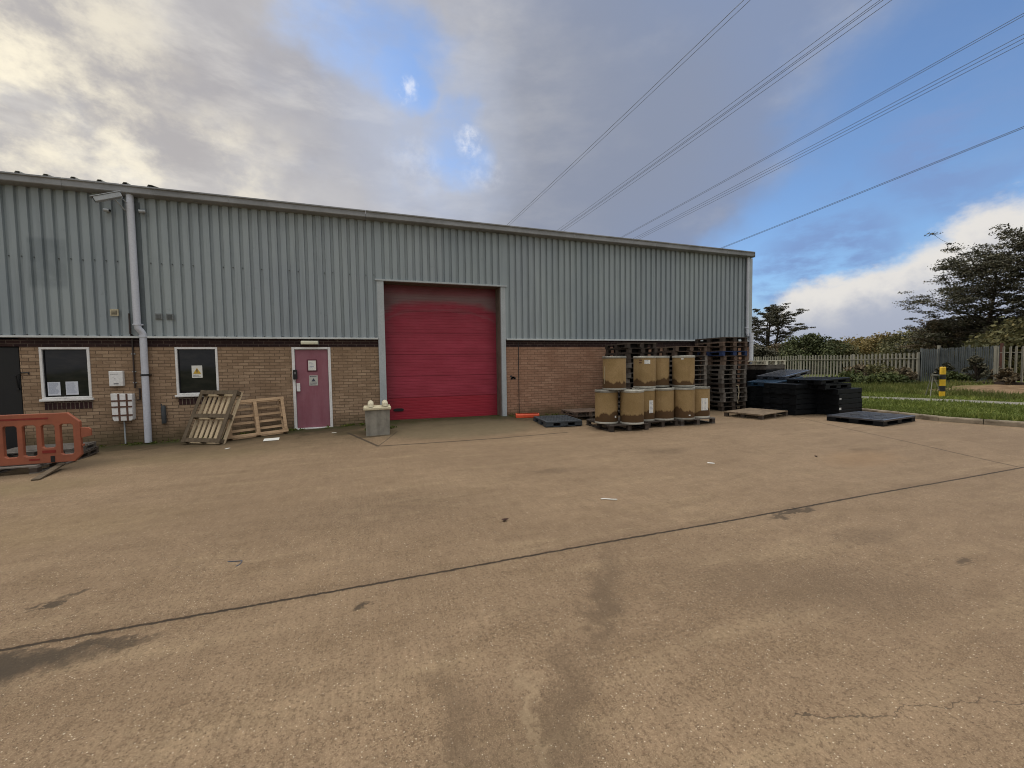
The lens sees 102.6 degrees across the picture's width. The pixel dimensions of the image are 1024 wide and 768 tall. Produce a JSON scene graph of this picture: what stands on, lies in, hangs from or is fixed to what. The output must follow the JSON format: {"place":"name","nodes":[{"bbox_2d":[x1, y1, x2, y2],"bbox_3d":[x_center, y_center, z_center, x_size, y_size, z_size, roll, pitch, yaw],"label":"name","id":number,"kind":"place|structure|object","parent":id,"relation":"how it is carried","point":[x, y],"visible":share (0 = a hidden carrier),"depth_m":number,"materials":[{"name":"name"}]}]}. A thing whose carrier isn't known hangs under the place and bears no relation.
{"place":"outdoors","nodes":[
{"label":"outdoors","id":0,"kind":"place"},
{"bbox_2d":[0,406,1023,767],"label":"yard","id":1,"kind":"structure","parent":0,"point":[768,592],"depth_m":2.79,"materials":[{"name":"concrete"}]},
{"bbox_2d":[0,453,73,473],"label":"pallet","id":2,"kind":"object","parent":1,"relation":"on","point":[35,468],"visible":0.31,"depth_m":6.43,"materials":[{"name":"brown wood"}]},
{"bbox_2d":[0,412,91,465],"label":"barrier","id":3,"kind":"object","parent":2,"relation":"on","point":[39,421],"visible":1,"depth_m":6.47,"materials":[{"name":"orange plastic"}]},
{"bbox_2d":[9,446,98,459],"bbox_3d":[-8.595,1.343,7.574,1.151,0.120,0.903,-2,3,-28],"label":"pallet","id":4,"kind":"object","parent":1,"relation":"on","point":[90,452],"visible":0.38,"depth_m":7.83,"materials":[{"name":"brown wood"}]},
{"bbox_2d":[7,441,96,456],"bbox_3d":[-8.621,1.227,7.580,1.100,0.110,0.801,-2,3,-22],"label":"pallet","id":5,"kind":"object","parent":4,"relation":"on","point":[31,450],"visible":0.45,"depth_m":7.52,"materials":[{"name":"brown wood"}]},
{"bbox_2d":[181,390,242,443],"bbox_3d":[-6.643,0.728,9.097,1.003,1.225,0.160,-1,-23,12],"label":"pallet","id":6,"kind":"object","parent":1,"relation":"on","point":[225,416],"visible":0.97,"depth_m":9.10,"materials":[{"name":"brown wood"}]},
{"bbox_2d":[224,396,288,440],"bbox_3d":[-6.016,0.794,9.652,1.225,0.904,0.140,-6,-19,-37],"label":"pallet","id":7,"kind":"object","parent":1,"relation":"on","point":[256,415],"visible":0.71,"depth_m":9.68,"materials":[{"name":"brown wood"}]},
{"bbox_2d":[363,400,390,435],"bbox_3d":[-3.125,0.775,9.522,0.594,0.788,0.609,-2,3,-19],"label":"concrete block","id":8,"kind":"object","parent":1,"relation":"on","point":[377,419],"depth_m":9.27,"materials":[{"name":"concrete"}]},
{"bbox_2d":[533,415,581,426],"bbox_3d":[1.185,0.973,10.850,0.970,0.140,1.150,-1,3,-13],"label":"pallet","id":9,"kind":"object","parent":1,"relation":"on","point":[557,420],"visible":0.98,"depth_m":10.50,"materials":[{"name":"grey plastic"}]},
{"bbox_2d":[565,412,594,418],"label":"pallet","id":10,"kind":"object","parent":1,"relation":"on","point":[585,416],"visible":0.34,"depth_m":11.56,"materials":[{"name":"brown wood"}]},
{"bbox_2d":[561,408,594,416],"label":"pallet","id":11,"kind":"object","parent":10,"relation":"on","point":[589,411],"visible":0.73,"depth_m":11.72,"materials":[{"name":"brown wood"}]},
{"bbox_2d":[586,417,648,431],"bbox_3d":[2.584,0.992,10.170,1.020,0.146,1.242,-2,3,-16],"label":"pallet","id":12,"kind":"object","parent":1,"relation":"on","point":[618,425],"visible":0.56,"depth_m":9.72,"materials":[{"name":"brown wood"}]},
{"bbox_2d":[595,389,617,423],"bbox_3d":[2.279,0.535,9.907,0.558,0.797,0.558,-2,3,-19],"label":"drum","id":13,"kind":"object","parent":12,"relation":"on","point":[606,406],"visible":0.89,"depth_m":9.67,"materials":[{"name":"cardboard"}]},
{"bbox_2d":[602,356,625,389],"bbox_3d":[2.442,-0.264,9.790,0.558,0.797,0.558,-3,4,-42],"label":"drum","id":14,"kind":"object","parent":13,"relation":"on","point":[614,372],"visible":1,"depth_m":9.56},
{"bbox_2d":[620,389,643,424],"bbox_3d":[2.856,0.534,9.767,0.558,0.797,0.558,-3,4,-38],"label":"drum","id":15,"kind":"object","parent":12,"relation":"on","point":[631,406],"visible":0.97,"depth_m":9.54,"materials":[{"name":"cardboard"}]},
{"bbox_2d":[636,419,678,427],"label":"pallet","id":16,"kind":"object","parent":1,"relation":"on","point":[663,423],"visible":0.34,"depth_m":10.15,"materials":[{"name":"brown wood"}]},
{"bbox_2d":[632,388,654,420],"bbox_3d":[3.300,0.502,10.289,0.558,0.797,0.558,1,3,33],"label":"drum","id":17,"kind":"object","parent":16,"relation":"on","point":[649,404],"visible":0.62,"depth_m":10.04,"materials":[{"name":"cardboard"}]},
{"bbox_2d":[633,356,655,387],"bbox_3d":[3.362,-0.307,10.403,0.558,0.797,0.558,1,3,29],"label":"drum","id":18,"kind":"object","parent":17,"relation":"on","point":[644,371],"visible":1,"depth_m":10.17,"materials":[{"name":"cardboard"}]},
{"bbox_2d":[652,387,673,420],"bbox_3d":[3.802,0.491,10.367,0.558,0.797,0.558,0,3,14],"label":"drum","id":19,"kind":"object","parent":16,"relation":"on","point":[664,403],"visible":0.77,"depth_m":10.13,"materials":[{"name":"cardboard"}]},
{"bbox_2d":[656,356,669,386],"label":"drum","id":20,"kind":"object","parent":19,"relation":"on","point":[662,371],"visible":0.58,"depth_m":10.45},
{"bbox_2d":[666,417,714,425],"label":"pallet","id":21,"kind":"object","parent":1,"relation":"on","point":[696,421],"visible":0.34,"depth_m":10.43,"materials":[{"name":"brown wood"}]},
{"bbox_2d":[673,387,694,419],"bbox_3d":[4.357,0.479,10.442,0.558,0.797,0.558,-1,3,-4],"label":"drum","id":22,"kind":"object","parent":21,"relation":"on","point":[684,403],"visible":0.86,"depth_m":10.21,"materials":[{"name":"cardboard"}]},
{"bbox_2d":[672,355,694,386],"bbox_3d":[4.451,-0.335,10.650,0.558,0.797,0.558,-1,3,-9],"label":"drum","id":23,"kind":"object","parent":22,"relation":"on","point":[683,371],"visible":1,"depth_m":10.43,"materials":[{"name":"cardboard"}]},
{"bbox_2d":[695,386,709,417],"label":"drum","id":24,"kind":"object","parent":21,"relation":"on","point":[702,401],"visible":0.62,"depth_m":10.45,"materials":[{"name":"cardboard"}]},
{"bbox_2d":[724,408,787,419],"bbox_3d":[6.998,0.850,11.774,1.453,0.150,1.056,-3,3,-33],"label":"pallet","id":25,"kind":"object","parent":1,"relation":"on","point":[758,412],"visible":0.99,"depth_m":11.61,"materials":[{"name":"beige wood"}]},
{"bbox_2d":[763,407,815,415],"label":"pallet","id":26,"kind":"object","parent":1,"relation":"on","point":[801,412],"visible":0.53,"depth_m":11.95,"materials":[{"name":"black plastic"}]},
{"bbox_2d":[764,403,816,409],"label":"pallet","id":27,"kind":"object","parent":26,"relation":"on","point":[791,407],"visible":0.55,"depth_m":12.02,"materials":[{"name":"black plastic"}]},
{"bbox_2d":[763,398,815,404],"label":"pallet","id":28,"kind":"object","parent":27,"relation":"on","point":[789,401],"visible":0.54,"depth_m":12.03,"materials":[{"name":"black plastic"}]},
{"bbox_2d":[764,393,816,399],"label":"pallet","id":29,"kind":"object","parent":28,"relation":"on","point":[791,397],"visible":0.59,"depth_m":12.02,"materials":[{"name":"black plastic"}]},
{"bbox_2d":[763,388,815,394],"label":"pallet","id":30,"kind":"object","parent":29,"relation":"on","point":[790,391],"visible":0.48,"depth_m":12.00,"materials":[{"name":"black plastic"}]},
{"bbox_2d":[764,382,816,389],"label":"pallet","id":31,"kind":"object","parent":30,"relation":"on","point":[784,385],"visible":0.73,"depth_m":12.02,"materials":[{"name":"black plastic"}]},
{"bbox_2d":[747,376,802,385],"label":"pallet","id":32,"kind":"object","parent":31,"relation":"on","point":[758,382],"visible":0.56,"depth_m":13.08,"materials":[{"name":"black plastic"}]},
{"bbox_2d":[757,370,810,379],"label":"pallet","id":33,"kind":"object","parent":32,"relation":"on","point":[782,374],"visible":1,"depth_m":13.29,"materials":[{"name":"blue plastic"}]},
{"bbox_2d":[815,408,861,414],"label":"pallet","id":34,"kind":"object","parent":1,"relation":"on","point":[824,411],"visible":0.41,"depth_m":11.87,"materials":[{"name":"black plastic"}]},
{"bbox_2d":[817,403,861,410],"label":"pallet","id":35,"kind":"object","parent":34,"relation":"on","point":[837,407],"visible":0.52,"depth_m":11.85,"materials":[{"name":"black plastic"}]},
{"bbox_2d":[816,398,861,404],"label":"pallet","id":36,"kind":"object","parent":35,"relation":"on","point":[839,402],"visible":0.52,"depth_m":11.82,"materials":[{"name":"black plastic"}]},
{"bbox_2d":[816,393,861,399],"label":"pallet","id":37,"kind":"object","parent":36,"relation":"on","point":[838,397],"visible":0.5,"depth_m":11.83,"materials":[{"name":"black plastic"}]},
{"bbox_2d":[816,387,861,394],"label":"pallet","id":38,"kind":"object","parent":37,"relation":"on","point":[851,390],"visible":0.51,"depth_m":11.81,"materials":[{"name":"black plastic"}]},
{"bbox_2d":[809,383,851,389],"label":"pallet","id":39,"kind":"object","parent":38,"relation":"on","point":[834,386],"visible":0.56,"depth_m":11.76,"materials":[{"name":"black plastic"}]},
{"bbox_2d":[787,377,849,384],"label":"pallet","id":40,"kind":"object","parent":39,"relation":"on","point":[819,380],"visible":1,"depth_m":11.91,"materials":[{"name":"black plastic"}]},
{"bbox_2d":[827,411,915,425],"bbox_3d":[9.220,0.877,10.551,1.620,0.152,1.200,-2,3,-26],"label":"pallet","id":41,"kind":"object","parent":1,"relation":"on","point":[875,418],"visible":1,"depth_m":10.31,"materials":[{"name":"black plastic"}]},
{"bbox_2d":[0,0,1023,345],"label":"sky","id":42,"kind":"structure","parent":0,"point":[466,110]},
{"bbox_2d":[507,0,749,224],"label":"power line","id":43,"kind":"object","parent":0,"point":[645,98],"visible":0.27,"depth_m":29.73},
{"bbox_2d":[626,358,632,362],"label":"pallet","id":44,"kind":"object","parent":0,"point":[629,360],"visible":0.23,"depth_m":11.81,"materials":[{"name":"brown wood"}]},
{"bbox_2d":[605,353,656,357],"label":"pallet","id":45,"kind":"object","parent":44,"relation":"on","point":[629,355],"visible":0.65,"depth_m":12.11,"materials":[{"name":"brown wood"}]},
{"bbox_2d":[606,348,656,353],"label":"pallet","id":46,"kind":"object","parent":45,"relation":"on","point":[632,350],"visible":0.94,"depth_m":12.11,"materials":[{"name":"brown wood"}]},
{"bbox_2d":[605,343,655,348],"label":"pallet","id":47,"kind":"object","parent":46,"relation":"on","point":[632,345],"visible":0.88,"depth_m":12.11,"materials":[{"name":"brown wood"}]},
{"bbox_2d":[669,356,707,360],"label":"pallet","id":48,"kind":"object","parent":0,"point":[697,358],"visible":0.23,"depth_m":13.00,"materials":[{"name":"brown wood"}]},
{"bbox_2d":[656,351,705,355],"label":"pallet","id":49,"kind":"object","parent":48,"relation":"on","point":[680,353],"visible":0.85,"depth_m":12.87,"materials":[{"name":"brown wood"}]},
{"bbox_2d":[656,346,706,351],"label":"pallet","id":50,"kind":"object","parent":49,"relation":"on","point":[684,348],"visible":0.84,"depth_m":12.86,"materials":[{"name":"brown wood"}]},
{"bbox_2d":[559,0,891,230],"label":"power line","id":51,"kind":"object","parent":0,"point":[746,98],"visible":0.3,"depth_m":26.29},
{"bbox_2d":[710,405,745,410],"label":"pallet","id":52,"kind":"object","parent":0,"point":[718,408],"visible":0.41,"depth_m":13.32,"materials":[{"name":"brown wood"}]},
{"bbox_2d":[710,400,745,406],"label":"pallet","id":53,"kind":"object","parent":52,"relation":"on","point":[723,404],"visible":0.47,"depth_m":13.29,"materials":[{"name":"brown wood"}]},
{"bbox_2d":[710,396,746,401],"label":"pallet","id":54,"kind":"object","parent":53,"relation":"on","point":[725,399],"visible":0.53,"depth_m":13.30,"materials":[{"name":"grey wood"}]},
{"bbox_2d":[710,392,746,396],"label":"pallet","id":55,"kind":"object","parent":54,"relation":"on","point":[725,394],"visible":0.48,"depth_m":13.28,"materials":[{"name":"grey wood"}]},
{"bbox_2d":[710,387,746,392],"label":"pallet","id":56,"kind":"object","parent":55,"relation":"on","point":[726,389],"visible":0.56,"depth_m":13.25,"materials":[{"name":"grey wood"}]},
{"bbox_2d":[698,382,745,387],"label":"pallet","id":57,"kind":"object","parent":56,"relation":"on","point":[724,385],"visible":0.6,"depth_m":13.28,"materials":[{"name":"brown wood"}]},
{"bbox_2d":[698,378,745,383],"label":"pallet","id":58,"kind":"object","parent":57,"relation":"on","point":[727,380],"visible":0.63,"depth_m":13.30,"materials":[{"name":"grey wood"}]},
{"bbox_2d":[698,374,745,378],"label":"pallet","id":59,"kind":"object","parent":58,"relation":"on","point":[720,376],"visible":0.67,"depth_m":13.26,"materials":[{"name":"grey wood"}]},
{"bbox_2d":[698,369,746,373],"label":"pallet","id":60,"kind":"object","parent":59,"relation":"on","point":[732,371],"visible":0.7,"depth_m":13.25,"materials":[{"name":"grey wood"}]},
{"bbox_2d":[698,365,746,369],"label":"pallet","id":61,"kind":"object","parent":60,"relation":"on","point":[717,367],"visible":0.81,"depth_m":13.27,"materials":[{"name":"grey wood"}]},
{"bbox_2d":[699,360,747,364],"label":"pallet","id":62,"kind":"object","parent":61,"relation":"on","point":[727,362],"visible":0.8,"depth_m":13.24,"materials":[{"name":"brown wood"}]},
{"bbox_2d":[699,355,747,360],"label":"pallet","id":63,"kind":"object","parent":62,"relation":"on","point":[714,358],"visible":0.75,"depth_m":13.26,"materials":[{"name":"brown wood"}]},
{"bbox_2d":[698,351,746,355],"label":"pallet","id":64,"kind":"object","parent":63,"relation":"on","point":[725,353],"visible":0.82,"depth_m":13.21,"materials":[{"name":"blue wood"}]},
{"bbox_2d":[698,346,746,351],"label":"pallet","id":65,"kind":"object","parent":64,"relation":"on","point":[727,348],"visible":0.7,"depth_m":13.26,"materials":[{"name":"brown wood"}]},
{"bbox_2d":[695,342,747,346],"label":"pallet","id":66,"kind":"object","parent":65,"relation":"on","point":[715,344],"visible":0.84,"depth_m":13.23,"materials":[{"name":"brown wood"}]},
{"bbox_2d":[695,337,746,343],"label":"pallet","id":67,"kind":"object","parent":66,"relation":"on","point":[723,339],"visible":0.84,"depth_m":13.25,"materials":[{"name":"brown wood"}]},
{"bbox_2d":[627,13,1023,234],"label":"power line","id":68,"kind":"object","parent":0,"point":[853,108],"visible":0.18,"depth_m":25.82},
{"bbox_2d":[633,34,1023,238],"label":"power line","id":69,"kind":"object","parent":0,"point":[860,123],"visible":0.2,"depth_m":25.94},
{"bbox_2d":[721,126,1023,247],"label":"power line","id":70,"kind":"object","parent":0,"point":[891,179],"visible":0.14,"depth_m":24.30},
{"bbox_2d":[805,374,1023,420],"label":"verge","id":71,"kind":"structure","parent":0,"point":[1005,388],"depth_m":17.97,"materials":[{"name":"green plant"}]},
{"bbox_2d":[753,341,781,363],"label":"tree","id":72,"kind":"object","parent":71,"relation":"on","point":[760,350],"visible":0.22,"depth_m":43.80,"materials":[{"name":"green plant"}]},
{"bbox_2d":[773,333,851,373],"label":"tree","id":73,"kind":"object","parent":71,"relation":"on","point":[811,343],"visible":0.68,"depth_m":44.07,"materials":[{"name":"green plant"}]},
{"bbox_2d":[754,352,920,382],"bbox_3d":[17.197,-1.561,41.582,0.155,2.149,38.260,-2,3,-19],"label":"palisade fence","id":74,"kind":"object","parent":71,"relation":"on","point":[852,359],"visible":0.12,"depth_m":27.49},
{"bbox_2d":[825,368,867,382],"bbox_3d":[20.451,-0.330,24.949,2.381,1.272,3.141,-2,3,-19],"label":"shrub","id":75,"kind":"object","parent":71,"relation":"on","point":[852,376],"visible":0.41,"depth_m":24.40,"materials":[{"name":"green plant"}]},
{"bbox_2d":[864,362,899,375],"bbox_3d":[21.761,-0.533,24.210,1.927,1.625,1.979,1,3,30],"label":"shrub","id":76,"kind":"object","parent":71,"relation":"on","point":[874,369],"visible":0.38,"depth_m":24.18,"materials":[{"name":"green plant"}]},
{"bbox_2d":[855,371,919,384],"bbox_3d":[21.005,-0.177,22.844,2.355,1.056,2.680,-2,3,-31],"label":"shrub","id":77,"kind":"object","parent":71,"relation":"on","point":[886,377],"visible":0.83,"depth_m":22.61,"materials":[{"name":"green plant"}]},
{"bbox_2d":[919,348,942,382],"bbox_3d":[24.295,-0.909,23.789,1.852,2.345,0.099,-2,3,-17],"label":"palisade fence","id":78,"kind":"object","parent":71,"relation":"on","point":[931,361],"visible":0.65,"depth_m":23.71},
{"bbox_2d":[889,314,984,373],"bbox_3d":[35.523,-3.038,32.967,6.389,5.250,6.379,-2,3,-19],"label":"tree","id":79,"kind":"object","parent":71,"relation":"on","point":[907,350],"visible":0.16,"depth_m":32.72,"materials":[{"name":"green plant"}]},
{"bbox_2d":[897,316,976,371],"bbox_3d":[33.294,-2.755,32.010,4.849,4.839,4.941,-2,3,-28],"label":"tree","id":80,"kind":"object","parent":71,"relation":"on","point":[934,325],"visible":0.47,"depth_m":31.81,"materials":[{"name":"green plant"}]},
{"bbox_2d":[861,390,1023,421],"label":"grass","id":81,"kind":"structure","parent":71,"relation":"on","point":[964,412],"depth_m":12.23,"materials":[{"name":"plant"}]},
{"bbox_2d":[862,408,1023,427],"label":"kerb","id":82,"kind":"structure","parent":71,"relation":"on","point":[973,420],"depth_m":10.05,"materials":[{"name":"concrete"}]},
{"bbox_2d":[937,371,975,381],"bbox_3d":[23.265,-0.266,21.632,1.372,0.858,1.592,-2,3,-19],"label":"shrub","id":83,"kind":"object","parent":71,"relation":"on","point":[951,375],"visible":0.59,"depth_m":21.23,"materials":[{"name":"green plant"}]},
{"bbox_2d":[892,238,1023,340],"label":"tree","id":84,"kind":"object","parent":71,"relation":"on","point":[964,301],"visible":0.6,"depth_m":28.32,"materials":[{"name":"green plant"}]},
{"bbox_2d":[904,223,1023,330],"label":"tree","id":85,"kind":"object","parent":71,"relation":"on","point":[1016,245],"visible":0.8,"depth_m":27.02,"materials":[{"name":"green plant"}]},
{"bbox_2d":[936,343,1003,381],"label":"steel gate","id":86,"kind":"structure","parent":71,"relation":"on","point":[968,352],"depth_m":22.91,"materials":[{"name":"metal"}]},
{"bbox_2d":[961,355,992,380],"bbox_3d":[24.297,-0.821,21.396,1.176,1.448,1.187,-2,3,-19],"label":"shrub","id":87,"kind":"object","parent":71,"relation":"on","point":[980,370],"visible":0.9,"depth_m":21.37,"materials":[{"name":"green plant"}]},
{"bbox_2d":[942,312,1023,374],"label":"tree","id":88,"kind":"object","parent":71,"relation":"on","point":[956,344],"visible":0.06,"depth_m":28.22,"materials":[{"name":"green plant"}]},
{"bbox_2d":[961,316,1023,380],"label":"tree","id":89,"kind":"object","parent":71,"relation":"on","point":[1014,334],"visible":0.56,"depth_m":24.75,"materials":[{"name":"green plant"}]},
{"bbox_2d":[992,366,1020,384],"bbox_3d":[23.870,-0.383,19.735,0.848,0.937,0.965,0,3,16],"label":"shrub","id":90,"kind":"object","parent":71,"relation":"on","point":[1007,376],"visible":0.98,"depth_m":19.61,"materials":[{"name":"green plant"}]},
{"bbox_2d":[993,346,1023,381],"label":"palisade fence","id":91,"kind":"object","parent":71,"relation":"on","point":[996,359],"visible":0.63,"depth_m":20.23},
{"bbox_2d":[843,379,1023,399],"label":"rough grass","id":92,"kind":"structure","parent":0,"point":[894,387],"depth_m":18.12,"materials":[{"name":"plant"}]},
{"bbox_2d":[862,396,1023,404],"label":"path","id":93,"kind":"structure","parent":0,"point":[947,400],"depth_m":14.00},
{"label":"field","id":94,"kind":"structure","parent":0,"visible":0},
{"bbox_2d":[752,303,815,346],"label":"tree","id":95,"kind":"object","parent":94,"relation":"on","point":[773,316],"visible":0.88,"depth_m":50.86,"materials":[{"name":"green plant"}]},
{"bbox_2d":[813,339,873,371],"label":"tree","id":96,"kind":"object","parent":94,"relation":"on","point":[852,351],"visible":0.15,"depth_m":45.46,"materials":[{"name":"green plant"}]},
{"bbox_2d":[850,331,897,370],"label":"tree","id":97,"kind":"object","parent":94,"relation":"on","point":[868,344],"visible":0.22,"depth_m":49.97,"materials":[{"name":"green plant"}]},
{"bbox_2d":[859,326,917,369],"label":"tree","id":98,"kind":"object","parent":94,"relation":"on","point":[892,339],"visible":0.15,"depth_m":44.73,"materials":[{"name":"green plant"}]},
{"bbox_2d":[875,328,932,375],"bbox_3d":[37.019,-2.792,35.956,7.027,5.233,7.560,-3,4,-40],"label":"tree","id":99,"kind":"object","parent":94,"relation":"on","point":[887,349],"visible":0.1,"depth_m":36.81,"materials":[{"name":"green plant"}]},
{"label":"terrain","id":100,"kind":"structure","parent":0,"visible":0},
{"bbox_2d":[0,171,754,448],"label":"warehouse","id":101,"kind":"structure","parent":100,"relation":"on","point":[406,316],"depth_m":10.40,"materials":[{"name":"metal"}]},
{"bbox_2d":[0,347,28,448],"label":"steel door","id":102,"kind":"structure","parent":101,"relation":"in","point":[11,398],"depth_m":8.66,"materials":[{"name":"black paint"}]},
{"bbox_2d":[38,347,93,409],"bbox_3d":[-9.698,-0.124,8.928,0.900,1.345,0.120,-2,3,-19],"label":"window","id":103,"kind":"structure","parent":101,"relation":"in","point":[65,372],"depth_m":8.94,"materials":[{"name":"white plastic"}]},
{"bbox_2d":[90,190,126,215],"bbox_3d":[-8.472,-3.903,8.738,0.390,0.386,0.755,0,3,17],"label":"security camera","id":104,"kind":"object","parent":101,"relation":"attached to","point":[108,196],"visible":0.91,"depth_m":8.60,"materials":[{"name":"white metal"}]},
{"bbox_2d":[109,371,124,385],"bbox_3d":[-8.841,-0.121,9.174,0.250,0.340,0.090,-2,3,-19],"label":"electrical box","id":105,"kind":"object","parent":101,"relation":"attached to","point":[116,378],"visible":1,"depth_m":9.14,"materials":[{"name":"white plastic"}]},
{"bbox_2d":[110,393,135,443],"bbox_3d":[-8.718,0.776,9.221,0.386,1.139,0.155,-2,3,-19],"label":"meter box","id":106,"kind":"object","parent":101,"relation":"attached to","point":[123,406],"visible":1,"depth_m":9.16,"materials":[{"name":"white plastic"}]},
{"bbox_2d":[174,347,218,404],"bbox_3d":[-7.439,-0.195,9.705,0.900,1.345,0.120,-2,3,-19],"label":"window","id":107,"kind":"structure","parent":101,"relation":"in","point":[196,368],"depth_m":9.70,"materials":[{"name":"white plastic"}]},
{"bbox_2d":[293,350,329,429],"bbox_3d":[-5.136,0.148,10.523,0.815,2.055,0.186,-2,3,-19],"label":"door","id":108,"kind":"structure","parent":101,"relation":"in","point":[311,375],"depth_m":10.53,"materials":[{"name":"pink plastic"}]},
{"bbox_2d":[384,284,496,419],"bbox_3d":[-2.010,-0.984,11.964,3.260,3.994,0.030,-2,3,-19],"label":"roller door","id":109,"kind":"structure","parent":101,"relation":"in","point":[440,342],"depth_m":11.94,"materials":[{"name":"red metal"}]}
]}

